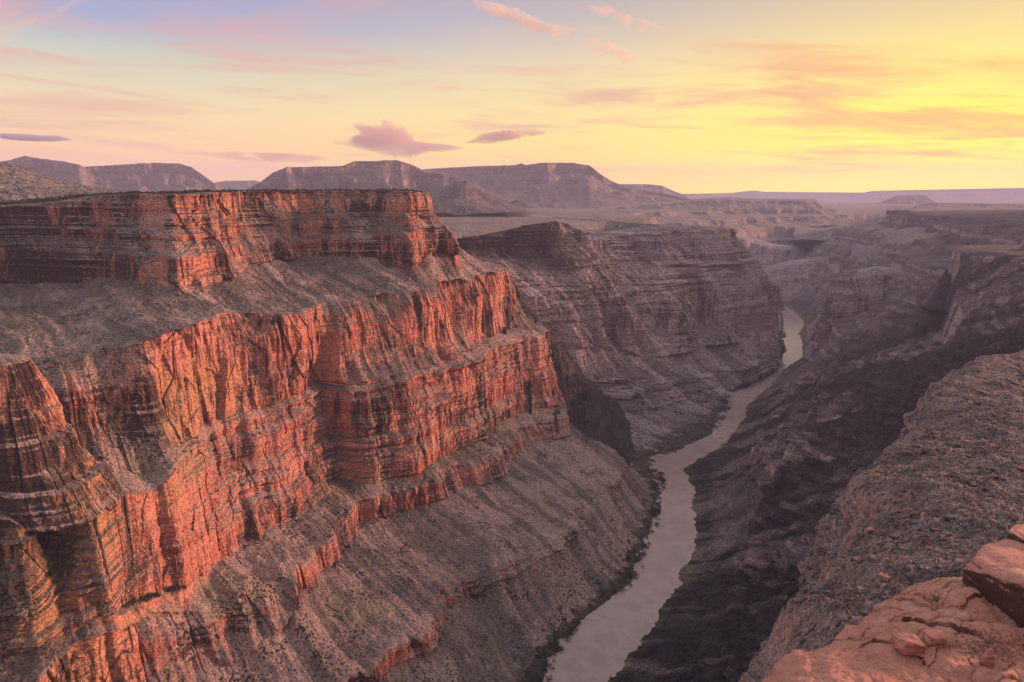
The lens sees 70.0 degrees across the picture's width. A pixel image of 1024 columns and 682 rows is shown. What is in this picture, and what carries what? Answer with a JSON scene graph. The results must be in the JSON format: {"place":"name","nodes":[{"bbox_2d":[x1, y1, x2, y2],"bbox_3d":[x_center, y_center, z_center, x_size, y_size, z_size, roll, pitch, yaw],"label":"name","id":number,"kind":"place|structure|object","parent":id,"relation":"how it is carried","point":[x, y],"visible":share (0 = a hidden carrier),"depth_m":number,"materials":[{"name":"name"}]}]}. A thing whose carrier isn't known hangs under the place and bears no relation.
{"place":"outdoors","nodes":[
{"label":"outdoors","id":0,"kind":"place"},
{"bbox_2d":[0,156,125,190],"bbox_3d":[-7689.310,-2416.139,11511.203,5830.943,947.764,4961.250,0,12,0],"label":"mesa","id":1,"kind":"structure","parent":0,"point":[73,172],"depth_m":10884.08,"materials":[{"name":"stone"}]},
{"bbox_2d":[0,162,128,201],"bbox_3d":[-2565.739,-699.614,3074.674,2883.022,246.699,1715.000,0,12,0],"label":"hill","id":2,"kind":"structure","parent":0,"point":[18,177],"depth_m":2764.84,"materials":[{"name":"stone"}]},
{"bbox_2d":[0,162,422,204],"bbox_3d":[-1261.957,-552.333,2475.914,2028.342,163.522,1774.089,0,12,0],"label":"scrub","id":3,"kind":"object","parent":2,"relation":"on","point":[92,194],"visible":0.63,"depth_m":2032.29,"materials":[{"name":"green plant"}]},
{"bbox_2d":[84,163,222,191],"bbox_3d":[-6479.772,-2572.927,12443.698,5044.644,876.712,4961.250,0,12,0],"label":"mesa","id":4,"kind":"structure","parent":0,"point":[150,177],"depth_m":11718.64,"materials":[{"name":"stone"}]},
{"bbox_2d":[215,180,258,190],"bbox_3d":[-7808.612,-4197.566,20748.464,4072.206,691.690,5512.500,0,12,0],"label":"mesa","id":5,"kind":"structure","parent":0,"point":[237,185],"depth_m":20134.88,"materials":[{"name":"stone"}]},
{"bbox_2d":[0,190,661,681],"bbox_3d":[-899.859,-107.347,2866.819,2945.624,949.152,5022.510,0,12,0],"label":"canyon wall","id":6,"kind":"structure","parent":0,"point":[310,444],"depth_m":1537.91,"materials":[{"name":"red stone"}]},
{"bbox_2d":[0,354,125,531],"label":"rock tower","id":7,"kind":"structure","parent":6,"relation":"attached to","point":[54,475],"depth_m":1008.70,"materials":[{"name":"brown stone"}]},
{"bbox_2d":[124,601,133,607],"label":"bush","id":8,"kind":"object","parent":6,"relation":"on","point":[129,604],"visible":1,"depth_m":1100.08,"materials":[{"name":"green plant"}]},
{"bbox_2d":[248,160,504,200],"bbox_3d":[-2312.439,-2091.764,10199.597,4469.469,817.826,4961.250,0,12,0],"label":"mesa","id":9,"kind":"structure","parent":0,"point":[383,174],"depth_m":9539.62,"materials":[{"name":"stone"}]},
{"bbox_2d":[429,180,526,214],"bbox_3d":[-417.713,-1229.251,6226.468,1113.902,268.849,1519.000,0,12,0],"label":"hill","id":10,"kind":"structure","parent":0,"point":[465,197],"depth_m":5887.30,"materials":[{"name":"stone"}]},
{"bbox_2d":[0,0,1023,193],"label":"sky","id":11,"kind":"structure","parent":0,"point":[680,96],"materials":[{"name":"yellow"}]},
{"bbox_2d":[509,200,536,207],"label":"hill","id":12,"kind":"structure","parent":0,"point":[522,204],"depth_m":7097.76,"materials":[{"name":"brown stone"}]},
{"bbox_2d":[422,163,688,208],"bbox_3d":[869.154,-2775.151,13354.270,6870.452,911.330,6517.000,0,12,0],"label":"mesa","id":13,"kind":"structure","parent":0,"point":[562,185],"depth_m":12220.91,"materials":[{"name":"stone"}]},
{"bbox_2d":[483,278,656,487],"bbox_3d":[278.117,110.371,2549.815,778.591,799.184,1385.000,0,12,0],"label":"ridge","id":14,"kind":"structure","parent":0,"point":[595,414],"depth_m":2418.48,"materials":[{"name":"brown stone"}]},
{"bbox_2d":[457,218,787,476],"bbox_3d":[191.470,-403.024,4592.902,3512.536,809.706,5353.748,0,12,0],"label":"butte","id":15,"kind":"object","parent":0,"point":[668,338],"visible":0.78,"depth_m":3204.97,"materials":[{"name":"stone"}]},
{"bbox_2d":[621,184,686,197],"bbox_3d":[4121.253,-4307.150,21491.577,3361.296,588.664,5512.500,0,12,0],"label":"mesa","id":16,"kind":"structure","parent":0,"point":[656,188],"depth_m":20758.24,"materials":[{"name":"brown stone"}]},
{"bbox_2d":[543,303,803,681],"bbox_3d":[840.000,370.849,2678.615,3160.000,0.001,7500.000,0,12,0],"label":"river","id":17,"kind":"structure","parent":0,"point":[605,640],"depth_m":1781.89,"materials":[{"name":"liquid"}]},
{"bbox_2d":[599,197,855,226],"bbox_3d":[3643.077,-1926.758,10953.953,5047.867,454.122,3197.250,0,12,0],"label":"promontory","id":18,"kind":"structure","parent":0,"point":[789,206],"depth_m":10316.77,"materials":[{"name":"stone"}]},
{"bbox_2d":[434,201,1023,387],"bbox_3d":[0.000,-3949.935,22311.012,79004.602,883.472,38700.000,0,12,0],"label":"distant plateau","id":19,"kind":"structure","parent":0,"point":[768,228],"depth_m":6782.67,"materials":[{"name":"brown stone"}]},
{"bbox_2d":[736,233,819,268],"bbox_3d":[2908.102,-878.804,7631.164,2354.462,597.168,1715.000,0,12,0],"label":"ridge","id":20,"kind":"structure","parent":0,"point":[766,254],"depth_m":7322.83,"materials":[{"name":"brown stone"}]},
{"bbox_2d":[764,258,814,303],"bbox_3d":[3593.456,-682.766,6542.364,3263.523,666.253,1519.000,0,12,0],"label":"ridge","id":21,"kind":"structure","parent":0,"point":[789,278],"depth_m":6250.19,"materials":[{"name":"brown stone"}]},
{"bbox_2d":[608,210,1023,681],"bbox_3d":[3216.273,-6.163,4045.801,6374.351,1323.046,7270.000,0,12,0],"label":"lava slope","id":22,"kind":"structure","parent":0,"point":[817,429],"depth_m":2202.39,"materials":[{"name":"black stone"}]},
{"bbox_2d":[801,225,842,242],"bbox_3d":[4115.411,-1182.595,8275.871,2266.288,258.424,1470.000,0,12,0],"label":"ridge","id":23,"kind":"structure","parent":0,"point":[816,233],"depth_m":8016.44,"materials":[{"name":"stone"}]},
{"bbox_2d":[793,215,888,244],"bbox_3d":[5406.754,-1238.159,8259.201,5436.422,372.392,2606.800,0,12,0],"label":"promontory","id":24,"kind":"structure","parent":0,"point":[797,240],"depth_m":7975.97,"materials":[{"name":"stone"}]},
{"bbox_2d":[684,188,1023,200],"bbox_3d":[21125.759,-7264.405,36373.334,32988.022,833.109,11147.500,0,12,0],"label":"plateau","id":25,"kind":"structure","parent":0,"point":[1002,194],"depth_m":34559.01,"materials":[{"name":"purple stone"}]},
{"bbox_2d":[804,266,907,358],"bbox_3d":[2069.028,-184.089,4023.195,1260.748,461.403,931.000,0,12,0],"label":"butte","id":26,"kind":"object","parent":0,"point":[875,283],"visible":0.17,"depth_m":3879.71,"materials":[{"name":"brown stone"}]},
{"bbox_2d":[739,350,1023,681],"bbox_3d":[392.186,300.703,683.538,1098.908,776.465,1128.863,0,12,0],"label":"rubble slope","id":27,"kind":"structure","parent":0,"point":[862,500],"depth_m":229.06,"materials":[{"name":"brown stone"}]},
{"bbox_2d":[850,557,859,561],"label":"boulder","id":28,"kind":"object","parent":27,"relation":"on","point":[854,559],"visible":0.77,"depth_m":174.03,"materials":[{"name":"stone"}]},
{"bbox_2d":[860,609,868,616],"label":"boulder","id":29,"kind":"object","parent":27,"relation":"on","point":[864,612],"visible":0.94,"depth_m":112.88,"materials":[{"name":"grey stone"}]},
{"bbox_2d":[867,527,873,531],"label":"boulder","id":30,"kind":"object","parent":27,"relation":"on","point":[870,529],"visible":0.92,"depth_m":203.14,"materials":[{"name":"brown stone"}]},
{"bbox_2d":[878,572,889,581],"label":"boulder","id":31,"kind":"object","parent":27,"relation":"on","point":[884,576],"visible":1,"depth_m":148.66,"materials":[{"name":"orange stone"}]},
{"bbox_2d":[902,450,910,455],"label":"boulder","id":32,"kind":"object","parent":27,"relation":"on","point":[907,453],"visible":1,"depth_m":299.63,"materials":[{"name":"grey stone"}]},
{"bbox_2d":[921,449,930,452],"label":"boulder","id":33,"kind":"object","parent":27,"relation":"on","point":[925,450],"visible":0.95,"depth_m":296.00,"materials":[{"name":"stone"}]},
{"bbox_2d":[935,568,944,574],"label":"boulder","id":34,"kind":"object","parent":27,"relation":"on","point":[941,571],"visible":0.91,"depth_m":140.80,"materials":[{"name":"stone"}]},
{"bbox_2d":[942,516,950,519],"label":"boulder","id":35,"kind":"object","parent":27,"relation":"on","point":[946,517],"visible":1,"depth_m":188.78,"materials":[{"name":"stone"}]},
{"bbox_2d":[969,481,977,486],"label":"boulder","id":36,"kind":"object","parent":27,"relation":"on","point":[972,483],"visible":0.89,"depth_m":237.30,"materials":[{"name":"stone"}]},
{"bbox_2d":[990,466,998,471],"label":"boulder","id":37,"kind":"object","parent":27,"relation":"on","point":[992,469],"visible":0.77,"depth_m":263.07,"materials":[{"name":"stone"}]},
{"bbox_2d":[997,525,1006,529],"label":"boulder","id":38,"kind":"object","parent":27,"relation":"on","point":[1003,527],"visible":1,"depth_m":180.34,"materials":[{"name":"stone"}]},
{"bbox_2d":[1010,380,1018,385],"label":"boulder","id":39,"kind":"object","parent":27,"relation":"on","point":[1013,382],"visible":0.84,"depth_m":462.75,"materials":[{"name":"brown stone"}]},
{"bbox_2d":[838,195,936,203],"bbox_3d":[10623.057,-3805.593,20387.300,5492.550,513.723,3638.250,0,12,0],"label":"butte","id":40,"kind":"object","parent":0,"point":[909,199],"visible":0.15,"depth_m":19949.79,"materials":[{"name":"brown stone"}]},
{"bbox_2d":[761,577,1023,681],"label":"ledge","id":41,"kind":"object","parent":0,"point":[864,650],"visible":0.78,"depth_m":5.37,"materials":[{"name":"stone"}]},
{"bbox_2d":[890,632,926,657],"bbox_3d":[2.853,2.181,5.266,0.186,0.126,0.171,0,12,0],"label":"stone","id":42,"kind":"object","parent":41,"relation":"on","point":[905,643],"visible":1,"depth_m":5.21,"materials":[{"name":"stone"}]},
{"bbox_2d":[922,629,947,645],"bbox_3d":[3.061,2.149,5.307,0.150,0.083,0.127,0,12,0],"label":"stone","id":43,"kind":"object","parent":41,"relation":"on","point":[934,637],"visible":1,"depth_m":5.27,"materials":[{"name":"red stone"}]},
{"bbox_2d":[979,649,995,667],"bbox_3d":[3.326,2.208,5.108,0.097,0.129,0.078,10,15,39],"label":"stone","id":44,"kind":"object","parent":41,"relation":"on","point":[988,659],"visible":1,"depth_m":5.08,"materials":[{"name":"red stone"}]},
{"bbox_2d":[963,524,1023,627],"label":"boulder","id":45,"kind":"object","parent":41,"relation":"on","point":[993,573],"visible":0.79,"depth_m":5.91,"materials":[{"name":"stone"}]},
{"bbox_2d":[928,595,941,601],"bbox_3d":[3.462,2.089,5.958,0.148,0.066,0.154,-11,16,-43],"label":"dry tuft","id":46,"kind":"object","parent":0,"point":[936,599],"visible":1,"depth_m":5.96,"materials":[{"name":"plant"}]},
{"bbox_2d":[922,268,950,311],"bbox_3d":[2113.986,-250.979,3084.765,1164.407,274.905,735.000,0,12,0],"label":"ridge","id":47,"kind":"structure","parent":0,"point":[936,301],"depth_m":2903.44,"materials":[{"name":"brown stone"}]},
{"bbox_2d":[886,203,1023,214],"bbox_3d":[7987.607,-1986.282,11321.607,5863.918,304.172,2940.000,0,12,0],"label":"promontory","id":48,"kind":"structure","parent":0,"point":[891,209],"depth_m":10745.39,"materials":[{"name":"stone"}]},
{"bbox_2d":[930,628,1023,670],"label":"gravel","id":49,"kind":"structure","parent":0,"point":[1006,648],"depth_m":5.30,"materials":[{"name":"brown gravel"}]}
]}

